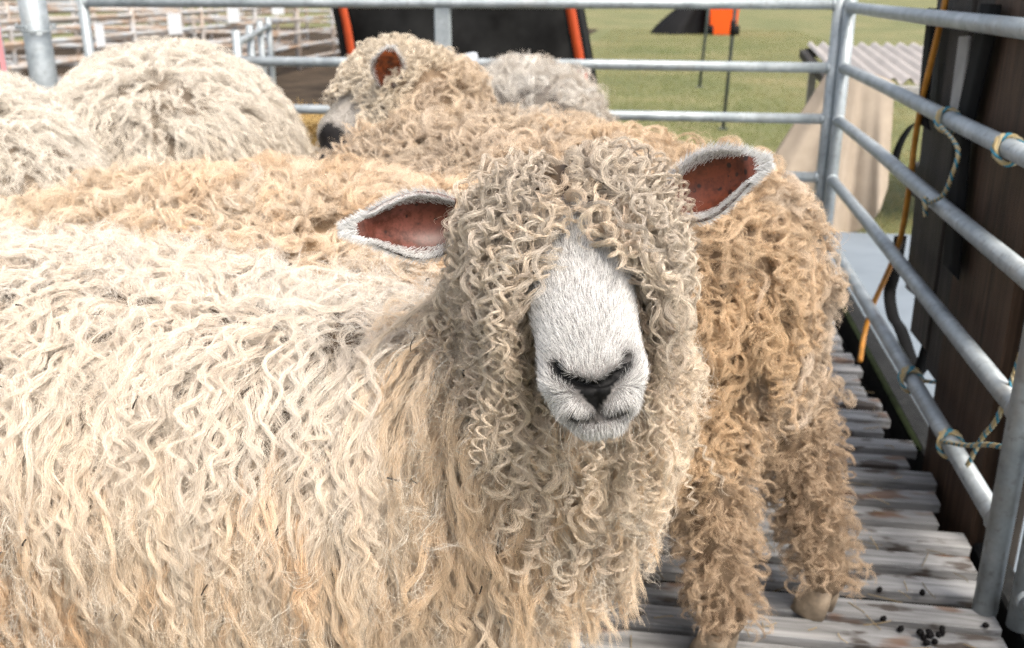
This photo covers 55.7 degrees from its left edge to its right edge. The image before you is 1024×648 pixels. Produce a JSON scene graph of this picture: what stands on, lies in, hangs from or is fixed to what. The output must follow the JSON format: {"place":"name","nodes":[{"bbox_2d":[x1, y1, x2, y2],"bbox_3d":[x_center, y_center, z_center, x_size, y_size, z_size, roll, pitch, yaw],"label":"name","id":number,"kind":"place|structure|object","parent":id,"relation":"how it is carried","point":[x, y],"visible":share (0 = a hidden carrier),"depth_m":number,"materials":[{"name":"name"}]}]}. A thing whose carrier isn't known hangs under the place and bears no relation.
{"place":"outdoors","nodes":[
{"label":"outdoors","id":0,"kind":"place"},
{"bbox_2d":[6,27,598,104],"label":"ground soil","id":1,"kind":"structure","parent":0,"point":[308,85],"depth_m":14.55,"materials":[{"name":"brown soil"}]},
{"bbox_2d":[0,7,185,81],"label":"metal hurdle","id":2,"kind":"object","parent":1,"relation":"on","point":[109,28],"visible":0.17,"depth_m":11.22,"materials":[{"name":"metal"}]},
{"bbox_2d":[11,0,218,49],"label":"metal hurdle","id":3,"kind":"object","parent":1,"relation":"on","point":[77,22],"visible":0.09,"depth_m":19.06,"materials":[{"name":"metal"}]},
{"bbox_2d":[0,0,241,58],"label":"metal hurdle","id":4,"kind":"object","parent":1,"relation":"on","point":[72,5],"visible":0.08,"depth_m":14.90,"materials":[{"name":"metal"}]},
{"bbox_2d":[0,2,298,69],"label":"metal hurdle","id":5,"kind":"object","parent":1,"relation":"on","point":[192,18],"visible":0.28,"depth_m":14.73,"materials":[{"name":"metal"}]},
{"bbox_2d":[0,1,309,82],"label":"metal hurdle","id":6,"kind":"object","parent":1,"relation":"on","point":[7,13],"visible":0.18,"depth_m":12.96,"materials":[{"name":"metal"}]},
{"bbox_2d":[0,0,339,70],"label":"metal hurdle","id":7,"kind":"object","parent":1,"relation":"on","point":[131,15],"visible":0.31,"depth_m":11.13,"materials":[{"name":"metal"}]},
{"bbox_2d":[94,24,105,46],"bbox_3d":[-3.915,-2.737,9.215,0.004,0.202,0.160,3,19,8],"label":"white card","id":8,"kind":"object","parent":7,"relation":"attached to","point":[99,35],"visible":1,"depth_m":9.21,"materials":[{"name":"white paper"}]},
{"bbox_2d":[167,13,182,34],"bbox_3d":[-3.685,-3.280,10.606,0.004,0.219,0.320,3,19,8],"label":"white card","id":9,"kind":"object","parent":7,"relation":"attached to","point":[174,20],"visible":1,"depth_m":10.60,"materials":[{"name":"white paper"}]},
{"bbox_2d":[227,8,239,22],"bbox_3d":[-3.451,-3.839,12.019,0.004,0.201,0.350,3,19,8],"label":"white card","id":10,"kind":"object","parent":7,"relation":"attached to","point":[233,15],"visible":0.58,"depth_m":12.02,"materials":[{"name":"white paper"}]},
{"bbox_2d":[272,8,283,14],"bbox_3d":[-3.227,-4.342,13.385,0.004,0.141,0.434,3,19,8],"label":"white card","id":11,"kind":"object","parent":7,"relation":"attached to","point":[277,11],"visible":0.58,"depth_m":13.37,"materials":[{"name":"white paper"}]},
{"bbox_2d":[46,0,338,43],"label":"metal hurdle","id":12,"kind":"object","parent":1,"relation":"on","point":[303,21],"visible":0.07,"depth_m":19.23,"materials":[{"name":"metal"}]},
{"bbox_2d":[231,17,276,88],"bbox_3d":[-1.496,-1.278,5.798,0.042,1.000,2.145,-3,19,-9],"label":"metal hurdle","id":13,"kind":"object","parent":1,"relation":"on","point":[248,37],"visible":0.35,"depth_m":5.91,"materials":[{"name":"metal"}]},
{"bbox_2d":[0,0,936,234],"bbox_3d":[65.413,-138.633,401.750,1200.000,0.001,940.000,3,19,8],"label":"ground","id":14,"kind":"structure","parent":0,"point":[869,31],"depth_m":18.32,"materials":[{"name":"green plant"}]},
{"bbox_2d":[332,8,597,83],"bbox_3d":[-0.318,-1.720,6.094,1.717,1.640,0.628,3,19,8],"label":"black cover","id":15,"kind":"object","parent":14,"relation":"on","point":[494,32],"visible":0.43,"depth_m":5.77,"materials":[{"name":"fabric"}]},
{"bbox_2d":[650,9,708,34],"bbox_3d":[4.426,-8.298,25.730,1.514,1.150,1.101,12,22,31],"label":"tarpaulin heap","id":16,"kind":"object","parent":14,"relation":"on","point":[682,21],"visible":0.61,"depth_m":25.50,"materials":[{"name":"black plastic"}]},
{"bbox_2d":[696,9,709,87],"bbox_3d":[2.392,-4.010,11.820,0.163,2.202,0.090,3,19,8],"label":"thin pole","id":17,"kind":"object","parent":14,"relation":"on","point":[704,44],"visible":0.83,"depth_m":12.00,"materials":[{"name":"metal"}]},
{"bbox_2d":[718,9,736,129],"bbox_3d":[1.886,-2.764,8.241,0.120,2.201,0.090,3,19,8],"label":"thin pole","id":18,"kind":"object","parent":14,"relation":"on","point":[733,28],"visible":0.81,"depth_m":8.38,"materials":[{"name":"metal"}]},
{"bbox_2d":[799,42,922,104],"bbox_3d":[2.364,-1.084,5.429,1.375,0.877,1.410,3,19,8],"label":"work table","id":19,"kind":"object","parent":14,"relation":"on","point":[900,63],"visible":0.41,"depth_m":5.45,"materials":[{"name":"metal"}]},
{"bbox_2d":[768,74,894,232],"bbox_3d":[1.561,-0.846,4.846,0.627,0.822,0.239,8,21,22],"label":"canvas sheet","id":20,"kind":"object","parent":19,"relation":"hanging from","point":[863,175],"visible":0.56,"depth_m":4.80,"materials":[{"name":"beige fabric"}]},
{"bbox_2d":[829,232,1023,571],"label":"grey board","id":21,"kind":"object","parent":14,"relation":"on","point":[866,258],"depth_m":4.06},
{"bbox_2d":[709,9,739,34],"bbox_3d":[5.517,-8.131,25.295,0.860,1.130,0.925,3,19,8],"label":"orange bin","id":22,"kind":"object","parent":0,"point":[720,20],"visible":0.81,"depth_m":25.05,"materials":[{"name":"plastic"}]},
{"bbox_2d":[641,317,971,608],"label":"ground under pen","id":23,"kind":"structure","parent":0,"point":[887,435],"depth_m":2.70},
{"bbox_2d":[0,25,7,71],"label":"metal hurdle","id":24,"kind":"object","parent":23,"relation":"on","point":[3,49],"depth_m":3.76,"materials":[{"name":"metal"}]},
{"bbox_2d":[0,32,6,70],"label":"pink tape","id":25,"kind":"object","parent":24,"relation":"attached to","point":[2,63],"visible":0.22,"depth_m":3.69,"materials":[{"name":"pink plastic"}]},
{"bbox_2d":[15,0,57,90],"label":"gate post","id":26,"kind":"object","parent":23,"relation":"on","point":[35,29],"visible":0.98,"depth_m":3.85,"materials":[{"name":"metal"}]},
{"bbox_2d":[471,311,1006,647],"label":"slatted floor","id":27,"kind":"structure","parent":23,"relation":"on","point":[903,529],"depth_m":1.84,"materials":[{"name":"grey wood"}]},
{"bbox_2d":[0,67,115,213],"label":"sheep","id":28,"kind":"object","parent":27,"relation":"on","point":[38,144],"visible":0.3,"depth_m":1.96},
{"bbox_2d":[49,35,316,173],"bbox_3d":[-0.937,-0.366,2.942,0.843,0.874,1.472,3,19,8],"label":"sheep","id":29,"kind":"object","parent":27,"relation":"on","point":[184,98],"visible":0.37,"depth_m":2.31},
{"bbox_2d":[0,148,480,302],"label":"sheep","id":30,"kind":"object","parent":27,"relation":"on","point":[290,207],"visible":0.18,"depth_m":1.53},
{"bbox_2d":[0,136,776,647],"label":"sheep","id":31,"kind":"object","parent":27,"relation":"on","point":[484,442],"visible":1,"depth_m":1.00},
{"bbox_2d":[77,0,844,242],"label":"metal hurdle","id":32,"kind":"object","parent":27,"relation":"on","point":[443,32],"visible":0.4,"depth_m":3.59,"materials":[{"name":"metal"}]},
{"bbox_2d":[477,49,623,132],"bbox_3d":[0.058,-0.422,3.222,0.498,0.796,0.965,3,19,8],"label":"sheep","id":33,"kind":"object","parent":27,"relation":"on","point":[515,80],"visible":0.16,"depth_m":2.89},
{"bbox_2d":[456,52,479,64],"bbox_3d":[-0.145,-0.776,2.894,0.097,0.058,0.234,15,24,36],"label":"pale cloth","id":34,"kind":"object","parent":33,"relation":"on","point":[473,56],"visible":0.19,"depth_m":2.92,"materials":[{"name":"white fabric"}]},
{"bbox_2d":[294,30,876,647],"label":"sheep","id":35,"kind":"object","parent":27,"relation":"on","point":[772,288],"visible":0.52,"depth_m":1.59},
{"bbox_2d":[630,389,975,647],"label":"straw bits","id":36,"kind":"object","parent":27,"relation":"on","point":[855,389],"depth_m":1.80,"materials":[{"name":"beige plant"}]},
{"bbox_2d":[876,586,882,592],"bbox_3d":[0.680,0.492,1.795,0.014,0.010,0.011,-52,21,-18],"label":"dropping","id":37,"kind":"object","parent":27,"relation":"on","point":[879,589],"visible":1,"depth_m":1.79,"materials":[{"name":"black"}]},
{"bbox_2d":[880,615,886,621],"bbox_3d":[0.655,0.520,1.712,0.012,0.012,0.011,4,20,12],"label":"dropping","id":38,"kind":"object","parent":27,"relation":"on","point":[883,618],"visible":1,"depth_m":1.71,"materials":[{"name":"black"}]},
{"bbox_2d":[897,625,903,631],"bbox_3d":[0.675,0.529,1.685,0.011,0.010,0.014,28,62,31],"label":"dropping","id":39,"kind":"object","parent":27,"relation":"on","point":[900,628],"visible":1,"depth_m":1.68,"materials":[{"name":"black"}]},
{"bbox_2d":[916,629,922,634],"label":"dropping","id":40,"kind":"object","parent":27,"relation":"on","point":[919,631],"visible":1,"depth_m":1.66,"materials":[{"name":"black"}]},
{"bbox_2d":[819,0,1023,616],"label":"metal hurdle","id":41,"kind":"object","parent":27,"relation":"on","point":[997,508],"visible":0.88,"depth_m":2.00,"materials":[{"name":"metal"}]},
{"bbox_2d":[858,0,948,362],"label":"yellow hose","id":42,"kind":"object","parent":41,"relation":"hanging from","point":[923,93],"visible":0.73,"depth_m":2.52,"materials":[{"name":"yellow rubber"}]},
{"bbox_2d":[898,365,935,393],"bbox_3d":[0.964,0.134,2.310,0.082,0.058,0.049,3,19,8],"label":"twine","id":43,"kind":"object","parent":41,"relation":"attached to","point":[904,372],"visible":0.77,"depth_m":2.30,"materials":[{"name":"beige fabric"}]},
{"bbox_2d":[922,106,960,216],"bbox_3d":[0.913,-0.329,2.064,0.061,0.241,0.258,8,21,22],"label":"twine","id":44,"kind":"object","parent":41,"relation":"attached to","point":[941,128],"visible":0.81,"depth_m":2.07,"materials":[{"name":"fabric"}]},
{"bbox_2d":[936,352,1018,467],"bbox_3d":[0.879,0.163,1.826,0.057,0.325,0.303,3,19,8],"label":"twine","id":45,"kind":"object","parent":41,"relation":"attached to","point":[978,444],"visible":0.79,"depth_m":1.80,"materials":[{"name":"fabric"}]},
{"bbox_2d":[991,132,1023,166],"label":"twine","id":46,"kind":"object","parent":41,"relation":"attached to","point":[999,139],"visible":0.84,"depth_m":1.74,"materials":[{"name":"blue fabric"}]},
{"bbox_2d":[919,589,924,595],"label":"dropping","id":47,"kind":"object","parent":27,"relation":"on","point":[922,592],"visible":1,"depth_m":1.78,"materials":[{"name":"black"}]},
{"bbox_2d":[921,634,926,640],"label":"dropping","id":48,"kind":"object","parent":27,"relation":"on","point":[923,637],"visible":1,"depth_m":1.66,"materials":[{"name":"black"}]},
{"bbox_2d":[922,640,929,645],"bbox_3d":[0.705,0.542,1.650,0.012,0.011,0.010,8,21,21],"label":"dropping","id":49,"kind":"object","parent":27,"relation":"on","point":[925,642],"visible":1,"depth_m":1.65,"materials":[{"name":"black"}]},
{"bbox_2d":[926,631,932,638],"bbox_3d":[0.714,0.532,1.659,0.010,0.014,0.011,26,-4,-31],"label":"dropping","id":50,"kind":"object","parent":27,"relation":"on","point":[929,634],"visible":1,"depth_m":1.66,"materials":[{"name":"black"}]},
{"bbox_2d":[931,638,937,644],"bbox_3d":[0.721,0.541,1.653,0.011,0.011,0.012,3,19,7],"label":"dropping","id":51,"kind":"object","parent":27,"relation":"on","point":[934,641],"visible":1,"depth_m":1.65,"materials":[{"name":"black"}]},
{"bbox_2d":[935,631,941,637],"bbox_3d":[0.729,0.531,1.659,0.012,0.010,0.011,-10,22,-27],"label":"dropping","id":52,"kind":"object","parent":27,"relation":"on","point":[938,634],"visible":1,"depth_m":1.66,"materials":[{"name":"black"}]},
{"bbox_2d":[982,622,989,627],"bbox_3d":[0.828,0.526,1.695,0.013,0.010,0.011,-14,24,-35],"label":"dropping","id":53,"kind":"object","parent":27,"relation":"on","point":[985,625],"visible":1,"depth_m":1.69,"materials":[{"name":"black"}]},
{"bbox_2d":[1005,532,1023,633],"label":"metal hurdle","id":54,"kind":"object","parent":27,"relation":"on","point":[1015,619],"visible":1,"depth_m":1.67,"materials":[{"name":"metal"}]},
{"bbox_2d":[833,287,1023,647],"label":"edge beam","id":55,"kind":"structure","parent":23,"relation":"on","point":[898,403],"depth_m":2.72,"materials":[{"name":"grey metal"}]},
{"bbox_2d":[905,0,1023,568],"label":"timber panel","id":56,"kind":"object","parent":23,"relation":"on","point":[982,299],"visible":0.48,"depth_m":2.04,"materials":[{"name":"brown wood"}]},
{"bbox_2d":[892,123,914,159],"bbox_3d":[1.129,-0.513,2.785,0.027,0.185,0.232,3,19,8],"label":"black strap","id":57,"kind":"object","parent":56,"relation":"attached to","point":[897,150],"visible":0.63,"depth_m":2.84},
{"bbox_2d":[883,236,927,373],"bbox_3d":[1.099,-0.049,2.674,0.036,0.293,0.514,3,19,8],"label":"black strap","id":58,"kind":"object","parent":56,"relation":"attached to","point":[897,323],"visible":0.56,"depth_m":2.82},
{"bbox_2d":[919,8,938,129],"bbox_3d":[1.045,-0.641,2.429,0.003,0.283,0.179,3,19,8],"label":"black strap","id":59,"kind":"object","parent":56,"relation":"hanging from","point":[928,39],"visible":0.54,"depth_m":2.45,"materials":[{"name":"black rubber"}]},
{"bbox_2d":[950,36,971,109],"bbox_3d":[1.008,-0.559,2.183,0.008,0.170,0.075,3,16,8],"label":"pale board","id":60,"kind":"object","parent":56,"relation":"attached to","point":[963,52],"visible":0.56,"depth_m":2.17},
{"bbox_2d":[943,3,1001,279],"bbox_3d":[0.980,-0.393,2.092,0.003,0.565,0.197,3,19,8],"label":"black strap","id":61,"kind":"object","parent":56,"relation":"attached to","point":[976,70],"visible":0.64,"depth_m":2.09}
]}

